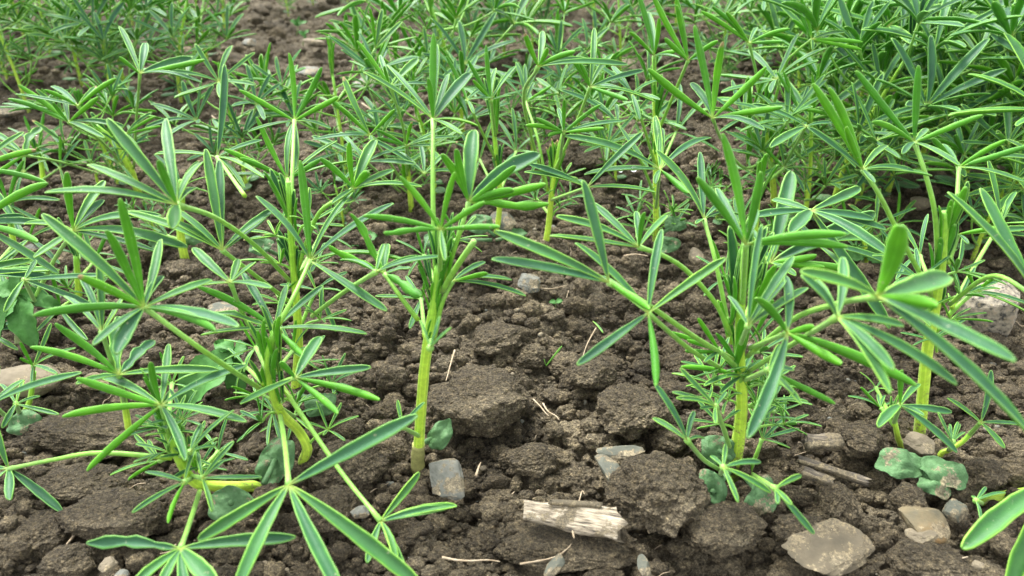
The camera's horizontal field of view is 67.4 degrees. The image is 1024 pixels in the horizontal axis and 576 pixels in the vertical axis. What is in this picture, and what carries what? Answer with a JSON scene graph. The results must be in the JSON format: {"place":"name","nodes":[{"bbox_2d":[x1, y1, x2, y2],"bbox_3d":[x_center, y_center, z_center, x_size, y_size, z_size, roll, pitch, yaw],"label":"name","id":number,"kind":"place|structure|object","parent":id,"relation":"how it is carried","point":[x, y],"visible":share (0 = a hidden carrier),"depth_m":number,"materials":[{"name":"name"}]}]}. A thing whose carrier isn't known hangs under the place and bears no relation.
{"place":"outdoors","nodes":[
{"label":"outdoors","id":0,"kind":"place"},
{"bbox_2d":[0,0,1023,575],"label":"ground","id":1,"kind":"structure","parent":0,"point":[78,400],"depth_m":0.63,"materials":[{"name":"soil"}]},
{"bbox_2d":[0,0,51,79],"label":"lupin plant","id":2,"kind":"object","parent":1,"relation":"on","point":[1,62],"visible":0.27,"depth_m":1.11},
{"bbox_2d":[0,132,59,349],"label":"lupin plant","id":3,"kind":"object","parent":1,"relation":"on","point":[10,216],"visible":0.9,"depth_m":0.42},
{"bbox_2d":[0,160,59,281],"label":"lupin plant","id":4,"kind":"object","parent":1,"relation":"on","point":[9,253],"visible":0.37,"depth_m":0.62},
{"bbox_2d":[0,265,60,351],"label":"broadleaf weed","id":5,"kind":"object","parent":1,"relation":"on","point":[20,319],"visible":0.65,"depth_m":0.51,"materials":[{"name":"green plant"}]},
{"bbox_2d":[0,364,61,396],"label":"stone","id":6,"kind":"object","parent":1,"relation":"on","point":[9,376],"visible":0.55,"depth_m":0.47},
{"bbox_2d":[0,323,81,435],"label":"lupin plant","id":7,"kind":"object","parent":1,"relation":"on","point":[19,421],"visible":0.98,"depth_m":0.42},
{"bbox_2d":[0,125,83,164],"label":"soil clod","id":8,"kind":"object","parent":1,"relation":"on","point":[20,140],"visible":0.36,"depth_m":0.83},
{"bbox_2d":[8,507,76,558],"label":"soil clod","id":9,"kind":"object","parent":1,"relation":"on","point":[45,529],"visible":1,"depth_m":0.37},
{"bbox_2d":[0,0,90,57],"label":"lupin plant","id":10,"kind":"object","parent":1,"relation":"on","point":[29,15],"visible":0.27,"depth_m":1.20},
{"bbox_2d":[1,112,90,190],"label":"lupin plant","id":11,"kind":"object","parent":1,"relation":"on","point":[43,166],"visible":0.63,"depth_m":0.73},
{"bbox_2d":[0,0,93,112],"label":"lupin plant","id":12,"kind":"object","parent":1,"relation":"on","point":[5,44],"visible":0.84,"depth_m":0.99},
{"bbox_2d":[0,127,98,182],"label":"lupin plant","id":13,"kind":"object","parent":1,"relation":"on","point":[29,137],"visible":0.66,"depth_m":0.63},
{"bbox_2d":[36,542,96,575],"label":"soil clod","id":14,"kind":"object","parent":1,"relation":"on","point":[76,559],"visible":0.99,"depth_m":0.36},
{"bbox_2d":[0,0,152,87],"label":"lupin plant","id":15,"kind":"object","parent":1,"relation":"on","point":[14,19],"visible":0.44,"depth_m":1.04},
{"bbox_2d":[29,217,126,339],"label":"lupin plant","id":16,"kind":"object","parent":1,"relation":"on","point":[78,286],"visible":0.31,"depth_m":0.56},
{"bbox_2d":[0,64,158,184],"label":"lupin plant","id":17,"kind":"object","parent":1,"relation":"on","point":[115,88],"visible":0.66,"depth_m":0.73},
{"bbox_2d":[27,462,136,505],"bbox_3d":[-0.228,0.104,0.406,0.058,0.018,0.029,0,30,0],"label":"soil clod","id":18,"kind":"object","parent":1,"relation":"on","point":[69,485],"visible":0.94,"depth_m":0.40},
{"bbox_2d":[4,0,176,102],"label":"lupin plant","id":19,"kind":"object","parent":1,"relation":"on","point":[104,7],"visible":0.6,"depth_m":0.95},
{"bbox_2d":[3,172,187,311],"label":"lupin plant","id":20,"kind":"object","parent":1,"relation":"on","point":[89,207],"visible":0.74,"depth_m":0.37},
{"bbox_2d":[27,0,181,101],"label":"lupin plant","id":21,"kind":"object","parent":1,"relation":"on","point":[102,35],"visible":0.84,"depth_m":0.95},
{"bbox_2d":[8,26,204,191],"bbox_3d":[-0.348,-0.118,0.652,0.235,0.202,0.110,25,38,36],"label":"lupin plant","id":22,"kind":"object","parent":1,"relation":"on","point":[168,64],"visible":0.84,"depth_m":0.59,"materials":[{"name":"plant"}]},
{"bbox_2d":[53,486,167,539],"bbox_3d":[-0.200,0.114,0.385,0.054,0.017,0.033,0,30,0],"label":"soil clod","id":23,"kind":"object","parent":1,"relation":"on","point":[102,512],"visible":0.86,"depth_m":0.38,"materials":[{"name":"soil"}]},
{"bbox_2d":[17,409,211,459],"bbox_3d":[-0.229,0.083,0.445,0.110,0.023,0.046,0,30,0],"label":"soil clod","id":24,"kind":"object","parent":1,"relation":"on","point":[58,434],"visible":0.56,"depth_m":0.43,"materials":[{"name":"soil"}]},
{"bbox_2d":[30,268,218,429],"bbox_3d":[-0.189,0.057,0.373,0.099,0.168,0.047,18,35,28],"label":"lupin plant","id":25,"kind":"object","parent":1,"relation":"on","point":[112,363],"visible":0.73,"depth_m":0.35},
{"bbox_2d":[115,197,172,231],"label":"lupin plant","id":26,"kind":"object","parent":1,"relation":"on","point":[128,206],"visible":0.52,"depth_m":0.64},
{"bbox_2d":[0,344,295,575],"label":"lupin plant","id":27,"kind":"object","parent":1,"relation":"on","point":[225,498],"visible":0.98,"depth_m":0.35,"materials":[{"name":"plant"}]},
{"bbox_2d":[136,154,207,258],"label":"lupin plant","id":28,"kind":"object","parent":1,"relation":"on","point":[187,240],"visible":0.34,"depth_m":0.63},
{"bbox_2d":[101,0,255,102],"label":"lupin plant","id":29,"kind":"object","parent":1,"relation":"on","point":[171,14],"visible":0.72,"depth_m":0.99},
{"bbox_2d":[142,0,249,60],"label":"lupin plant","id":30,"kind":"object","parent":1,"relation":"on","point":[231,13],"visible":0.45,"depth_m":1.17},
{"bbox_2d":[177,339,247,411],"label":"broadleaf weed","id":31,"kind":"object","parent":1,"relation":"on","point":[221,351],"visible":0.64,"depth_m":0.48,"materials":[{"name":"green plant"}]},
{"bbox_2d":[122,44,320,190],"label":"lupin plant","id":32,"kind":"object","parent":1,"relation":"on","point":[232,125],"visible":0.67,"depth_m":0.69,"materials":[{"name":"plant"}]},
{"bbox_2d":[45,53,437,416],"bbox_3d":[-0.141,-0.029,0.468,0.160,0.226,0.288,-7,31,-13],"label":"lupin plant","id":33,"kind":"object","parent":1,"relation":"on","point":[166,183],"visible":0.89,"depth_m":0.41,"materials":[{"name":"plant"}]},
{"bbox_2d":[33,160,456,575],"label":"lupin plant","id":34,"kind":"object","parent":1,"relation":"on","point":[267,350],"visible":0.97,"depth_m":0.32,"materials":[{"name":"plant"}]},
{"bbox_2d":[233,8,426,188],"bbox_3d":[-0.158,-0.173,0.747,0.176,0.186,0.180,19,35,30],"label":"lupin plant","id":35,"kind":"object","parent":1,"relation":"on","point":[262,67],"visible":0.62,"depth_m":0.74,"materials":[{"name":"plant"}]},
{"bbox_2d":[305,483,361,532],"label":"soil clod","id":36,"kind":"object","parent":1,"relation":"on","point":[343,500],"visible":0.68,"depth_m":0.39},
{"bbox_2d":[306,158,371,227],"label":"lupin plant","id":37,"kind":"object","parent":1,"relation":"on","point":[354,195],"visible":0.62,"depth_m":0.69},
{"bbox_2d":[310,439,388,491],"bbox_3d":[-0.090,0.097,0.421,0.043,0.023,0.039,12,32,20],"label":"soil clod","id":38,"kind":"object","parent":1,"relation":"on","point":[365,469],"visible":0.7,"depth_m":0.41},
{"bbox_2d":[312,41,456,212],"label":"lupin plant","id":39,"kind":"object","parent":1,"relation":"on","point":[407,160],"visible":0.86,"depth_m":0.56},
{"bbox_2d":[314,1,456,131],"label":"lupin plant","id":40,"kind":"object","parent":1,"relation":"on","point":[395,37],"visible":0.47,"depth_m":0.87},
{"bbox_2d":[336,37,509,194],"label":"lupin plant","id":41,"kind":"object","parent":1,"relation":"on","point":[411,75],"visible":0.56,"depth_m":0.70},
{"bbox_2d":[329,33,548,474],"bbox_3d":[-0.028,0.013,0.377,0.097,0.243,0.163,-16,34,-25],"label":"lupin plant","id":42,"kind":"object","parent":1,"relation":"on","point":[444,244],"visible":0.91,"depth_m":0.37,"materials":[{"name":"plant"}]},
{"bbox_2d":[395,0,486,79],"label":"lupin plant","id":43,"kind":"object","parent":1,"relation":"on","point":[435,31],"visible":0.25,"depth_m":1.11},
{"bbox_2d":[315,0,572,134],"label":"lupin plant","id":44,"kind":"object","parent":1,"relation":"on","point":[496,6],"visible":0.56,"depth_m":0.83,"materials":[{"name":"plant"}]},
{"bbox_2d":[429,458,464,500],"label":"stone","id":45,"kind":"object","parent":1,"relation":"on","point":[446,478],"visible":1,"depth_m":0.40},
{"bbox_2d":[406,0,515,71],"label":"lupin plant","id":46,"kind":"object","parent":1,"relation":"on","point":[474,7],"visible":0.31,"depth_m":1.14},
{"bbox_2d":[427,364,528,437],"bbox_3d":[-0.020,0.069,0.469,0.059,0.030,0.057,-25,38,-36],"label":"soil clod","id":47,"kind":"object","parent":1,"relation":"on","point":[489,401],"visible":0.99,"depth_m":0.46,"materials":[{"name":"soil"}]},
{"bbox_2d":[424,45,543,246],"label":"lupin plant","id":48,"kind":"object","parent":1,"relation":"on","point":[490,97],"visible":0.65,"depth_m":0.62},
{"bbox_2d":[451,0,536,60],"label":"lupin plant","id":49,"kind":"object","parent":1,"relation":"on","point":[504,26],"visible":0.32,"depth_m":1.16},
{"bbox_2d":[30,229,963,505],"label":"stem base crumbs","id":50,"kind":"object","parent":1,"relation":"on","point":[398,467],"visible":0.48,"depth_m":0.44,"materials":[{"name":"soil"}]},
{"bbox_2d":[470,320,523,356],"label":"soil clod","id":51,"kind":"object","parent":1,"relation":"on","point":[497,338],"visible":1,"depth_m":0.52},
{"bbox_2d":[490,211,516,231],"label":"stone","id":52,"kind":"object","parent":1,"relation":"on","point":[508,222],"visible":0.73,"depth_m":0.66,"materials":[{"name":"stone"}]},
{"bbox_2d":[0,0,1021,259],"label":"soil crumbs","id":53,"kind":"object","parent":1,"relation":"on","point":[460,200],"visible":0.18,"depth_m":0.92,"materials":[{"name":"soil"}]},
{"bbox_2d":[0,0,1023,575],"bbox_3d":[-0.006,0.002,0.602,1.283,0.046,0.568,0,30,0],"label":"soil crumbs","id":54,"kind":"object","parent":1,"relation":"on","point":[486,508],"visible":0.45,"depth_m":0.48,"materials":[{"name":"soil"}]},
{"bbox_2d":[801,466,834,484],"bbox_3d":[0.160,0.099,0.402,0.017,0.006,0.007,19,35,29],"label":"stick","id":55,"kind":"object","parent":54,"relation":"on","point":[810,474],"visible":1,"depth_m":0.40,"materials":[{"name":"brown wood"}]},
{"bbox_2d":[795,455,872,487],"bbox_3d":[0.169,0.096,0.404,0.039,0.004,0.005,16,34,25],"label":"stick","id":56,"kind":"object","parent":54,"relation":"on","point":[856,478],"visible":1,"depth_m":0.40,"materials":[{"name":"brown wood"}]},
{"bbox_2d":[23,73,1023,575],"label":"grit","id":57,"kind":"object","parent":1,"relation":"on","point":[549,381],"visible":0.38,"depth_m":0.52,"materials":[{"name":"grey stone"}]},
{"bbox_2d":[471,62,586,152],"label":"lupin plant","id":58,"kind":"object","parent":1,"relation":"on","point":[544,115],"visible":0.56,"depth_m":0.80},
{"bbox_2d":[517,273,540,292],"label":"stone","id":59,"kind":"object","parent":1,"relation":"on","point":[529,283],"visible":1,"depth_m":0.58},
{"bbox_2d":[494,0,567,59],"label":"lupin plant","id":60,"kind":"object","parent":1,"relation":"on","point":[542,8],"visible":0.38,"depth_m":1.19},
{"bbox_2d":[506,442,556,477],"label":"soil clod","id":61,"kind":"object","parent":1,"relation":"on","point":[535,460],"visible":1,"depth_m":0.42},
{"bbox_2d":[544,553,564,575],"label":"stone","id":62,"kind":"object","parent":1,"relation":"on","point":[555,565],"visible":1,"depth_m":0.36,"materials":[{"name":"stone"}]},
{"bbox_2d":[497,522,636,574],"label":"soil clod","id":63,"kind":"object","parent":1,"relation":"on","point":[532,541],"visible":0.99,"depth_m":0.37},
{"bbox_2d":[521,499,627,542],"bbox_3d":[0.030,0.113,0.376,0.053,0.009,0.017,6,30,10],"label":"wood chip","id":64,"kind":"object","parent":63,"relation":"on","point":[606,522],"visible":1,"depth_m":0.37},
{"bbox_2d":[548,499,602,508],"bbox_3d":[0.032,0.106,0.379,0.028,0.003,0.004,3,30,5],"label":"stick","id":65,"kind":"object","parent":64,"relation":"on","point":[576,503],"visible":1,"depth_m":0.38,"materials":[{"name":"beige wood"}]},
{"bbox_2d":[497,0,643,134],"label":"lupin plant","id":66,"kind":"object","parent":1,"relation":"on","point":[558,46],"visible":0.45,"depth_m":0.88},
{"bbox_2d":[496,28,655,241],"bbox_3d":[0.044,-0.098,0.580,0.096,0.232,0.241,-3,30,-5],"label":"lupin plant","id":67,"kind":"object","parent":1,"relation":"on","point":[556,152],"visible":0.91,"depth_m":0.51,"materials":[{"name":"plant"}]},
{"bbox_2d":[574,145,609,167],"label":"soil clod","id":68,"kind":"object","parent":1,"relation":"on","point":[589,159],"visible":0.8,"depth_m":0.81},
{"bbox_2d":[569,356,618,388],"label":"soil clod","id":69,"kind":"object","parent":1,"relation":"on","point":[597,372],"visible":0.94,"depth_m":0.49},
{"bbox_2d":[527,41,686,181],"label":"lupin plant","id":70,"kind":"object","parent":1,"relation":"on","point":[607,129],"visible":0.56,"depth_m":0.74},
{"bbox_2d":[595,454,619,480],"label":"stone","id":71,"kind":"object","parent":1,"relation":"on","point":[608,465],"visible":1,"depth_m":0.41,"materials":[{"name":"stone"}]},
{"bbox_2d":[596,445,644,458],"bbox_3d":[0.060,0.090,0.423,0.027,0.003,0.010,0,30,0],"label":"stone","id":72,"kind":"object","parent":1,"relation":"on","point":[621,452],"visible":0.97,"depth_m":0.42,"materials":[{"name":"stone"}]},
{"bbox_2d":[549,0,704,86],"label":"lupin plant","id":73,"kind":"object","parent":1,"relation":"on","point":[631,12],"visible":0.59,"depth_m":1.07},
{"bbox_2d":[595,382,671,440],"bbox_3d":[0.073,0.073,0.463,0.046,0.024,0.046,0,30,0],"label":"soil clod","id":74,"kind":"object","parent":1,"relation":"on","point":[627,411],"visible":0.97,"depth_m":0.45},
{"bbox_2d":[560,0,719,252],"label":"lupin plant","id":75,"kind":"object","parent":1,"relation":"on","point":[674,222],"visible":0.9,"depth_m":0.57,"materials":[{"name":"plant"}]},
{"bbox_2d":[604,450,710,537],"bbox_3d":[0.075,0.105,0.394,0.052,0.035,0.048,18,34,28],"label":"soil clod","id":76,"kind":"object","parent":1,"relation":"on","point":[660,492],"visible":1,"depth_m":0.38,"materials":[{"name":"soil"}]},
{"bbox_2d":[661,0,770,82],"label":"lupin plant","id":77,"kind":"object","parent":1,"relation":"on","point":[730,6],"visible":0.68,"depth_m":1.04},
{"bbox_2d":[683,161,753,224],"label":"lupin plant","id":78,"kind":"object","parent":1,"relation":"on","point":[719,186],"visible":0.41,"depth_m":0.69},
{"bbox_2d":[681,501,767,557],"bbox_3d":[0.104,0.118,0.381,0.042,0.017,0.037,0,30,0],"label":"soil clod","id":79,"kind":"object","parent":1,"relation":"on","point":[723,529],"visible":1,"depth_m":0.37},
{"bbox_2d":[648,0,862,206],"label":"lupin plant","id":80,"kind":"object","parent":1,"relation":"on","point":[709,100],"visible":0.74,"depth_m":0.58,"materials":[{"name":"plant"}]},
{"bbox_2d":[491,133,1023,533],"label":"lupin plant","id":81,"kind":"object","parent":1,"relation":"on","point":[746,265],"visible":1,"depth_m":0.31,"materials":[{"name":"plant"}]},
{"bbox_2d":[708,0,809,64],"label":"lupin plant","id":82,"kind":"object","parent":1,"relation":"on","point":[766,59],"visible":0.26,"depth_m":1.17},
{"bbox_2d":[755,363,806,394],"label":"soil clod","id":83,"kind":"object","parent":1,"relation":"on","point":[798,373],"visible":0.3,"depth_m":0.48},
{"bbox_2d":[771,513,822,542],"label":"soil clod","id":84,"kind":"object","parent":1,"relation":"on","point":[785,527],"visible":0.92,"depth_m":0.37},
{"bbox_2d":[710,0,900,133],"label":"lupin plant","id":85,"kind":"object","parent":1,"relation":"on","point":[773,20],"visible":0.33,"depth_m":0.87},
{"bbox_2d":[716,123,911,328],"bbox_3d":[0.205,-0.034,0.567,0.126,0.135,0.268,0,30,0],"label":"lupin plant","id":86,"kind":"object","parent":1,"relation":"on","point":[851,224],"visible":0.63,"depth_m":0.48,"materials":[{"name":"plant"}]},
{"bbox_2d":[801,432,844,451],"bbox_3d":[0.172,0.085,0.424,0.022,0.009,0.010,-1,30,-2],"label":"wood chip","id":87,"kind":"object","parent":1,"relation":"on","point":[828,442],"visible":1,"depth_m":0.42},
{"bbox_2d":[703,33,947,226],"bbox_3d":[0.257,-0.126,0.669,0.191,0.184,0.179,10,31,16],"label":"lupin plant","id":88,"kind":"object","parent":1,"relation":"on","point":[807,60],"visible":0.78,"depth_m":0.64,"materials":[{"name":"plant"}]},
{"bbox_2d":[781,518,874,575],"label":"stone","id":89,"kind":"object","parent":1,"relation":"on","point":[833,547],"visible":0.98,"depth_m":0.36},
{"bbox_2d":[817,481,862,525],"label":"soil clod","id":90,"kind":"object","parent":1,"relation":"on","point":[839,501],"visible":1,"depth_m":0.39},
{"bbox_2d":[834,421,890,458],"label":"soil clod","id":91,"kind":"object","parent":1,"relation":"on","point":[865,440],"visible":0.99,"depth_m":0.42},
{"bbox_2d":[848,228,880,263],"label":"broadleaf weed","id":92,"kind":"object","parent":1,"relation":"on","point":[855,256],"visible":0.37,"depth_m":0.64,"materials":[{"name":"green plant"}]},
{"bbox_2d":[824,188,930,262],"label":"lupin plant","id":93,"kind":"object","parent":1,"relation":"on","point":[908,208],"visible":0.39,"depth_m":0.64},
{"bbox_2d":[774,0,983,146],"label":"lupin plant","id":94,"kind":"object","parent":1,"relation":"on","point":[854,77],"visible":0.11,"depth_m":0.81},
{"bbox_2d":[737,0,1023,205],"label":"lupin plant","id":95,"kind":"object","parent":1,"relation":"on","point":[917,11],"visible":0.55,"depth_m":0.63,"materials":[{"name":"plant"}]},
{"bbox_2d":[761,0,1005,203],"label":"lupin plant","id":96,"kind":"object","parent":1,"relation":"on","point":[852,31],"visible":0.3,"depth_m":0.68,"materials":[{"name":"plant"}]},
{"bbox_2d":[848,370,967,499],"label":"lupin plant","id":97,"kind":"object","parent":1,"relation":"on","point":[939,477],"visible":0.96,"depth_m":0.41,"materials":[{"name":"plant"}]},
{"bbox_2d":[888,481,927,513],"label":"soil clod","id":98,"kind":"object","parent":1,"relation":"on","point":[903,493],"visible":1,"depth_m":0.39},
{"bbox_2d":[800,0,1023,167],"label":"lupin plant","id":99,"kind":"object","parent":1,"relation":"on","point":[855,13],"visible":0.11,"depth_m":0.71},
{"bbox_2d":[807,65,1023,434],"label":"lupin plant","id":100,"kind":"object","parent":1,"relation":"on","point":[948,235],"visible":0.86,"depth_m":0.38,"materials":[{"name":"plant"}]},
{"bbox_2d":[812,0,1023,197],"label":"lupin plant","id":101,"kind":"object","parent":1,"relation":"on","point":[892,177],"visible":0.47,"depth_m":0.67,"materials":[{"name":"plant"}]},
{"bbox_2d":[903,431,934,456],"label":"stone","id":102,"kind":"object","parent":1,"relation":"on","point":[920,444],"visible":1,"depth_m":0.42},
{"bbox_2d":[904,528,938,543],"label":"stone","id":103,"kind":"object","parent":1,"relation":"on","point":[920,536],"visible":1,"depth_m":0.37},
{"bbox_2d":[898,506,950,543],"bbox_3d":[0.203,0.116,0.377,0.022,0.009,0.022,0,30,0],"label":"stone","id":104,"kind":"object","parent":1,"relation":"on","point":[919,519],"visible":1,"depth_m":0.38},
{"bbox_2d":[889,534,975,575],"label":"soil clod","id":105,"kind":"object","parent":1,"relation":"on","point":[909,557],"visible":1,"depth_m":0.36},
{"bbox_2d":[857,0,1023,192],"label":"lupin plant","id":106,"kind":"object","parent":1,"relation":"on","point":[1018,36],"visible":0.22,"depth_m":0.69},
{"bbox_2d":[942,498,968,522],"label":"stone","id":107,"kind":"object","parent":1,"relation":"on","point":[955,510],"visible":1,"depth_m":0.38,"materials":[{"name":"stone"}]},
{"bbox_2d":[892,10,1023,183],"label":"lupin plant","id":108,"kind":"object","parent":1,"relation":"on","point":[999,49],"visible":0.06,"depth_m":0.73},
{"bbox_2d":[895,93,1023,260],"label":"lupin plant","id":109,"kind":"object","parent":1,"relation":"on","point":[956,140],"visible":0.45,"depth_m":0.62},
{"bbox_2d":[902,15,1023,221],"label":"lupin plant","id":110,"kind":"object","parent":1,"relation":"on","point":[1009,120],"visible":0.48,"depth_m":0.62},
{"bbox_2d":[925,0,1023,215],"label":"lupin plant","id":111,"kind":"object","parent":1,"relation":"on","point":[1000,13],"visible":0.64,"depth_m":0.60,"materials":[{"name":"plant"}]},
{"bbox_2d":[937,370,1016,456],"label":"lupin plant","id":112,"kind":"object","parent":1,"relation":"on","point":[953,436],"visible":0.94,"depth_m":0.40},
{"bbox_2d":[948,0,1023,208],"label":"lupin plant","id":113,"kind":"object","parent":1,"relation":"on","point":[984,7],"visible":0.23,"depth_m":0.67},
{"bbox_2d":[961,458,1012,487],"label":"soil clod","id":114,"kind":"object","parent":1,"relation":"on","point":[988,473],"visible":0.99,"depth_m":0.41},
{"bbox_2d":[958,280,1019,336],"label":"stone","id":115,"kind":"object","parent":1,"relation":"on","point":[1001,315],"visible":0.46,"depth_m":0.53,"materials":[{"name":"stone"}]},
{"bbox_2d":[960,487,1023,575],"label":"lupin plant","id":116,"kind":"object","parent":1,"relation":"on","point":[996,519],"visible":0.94,"depth_m":0.33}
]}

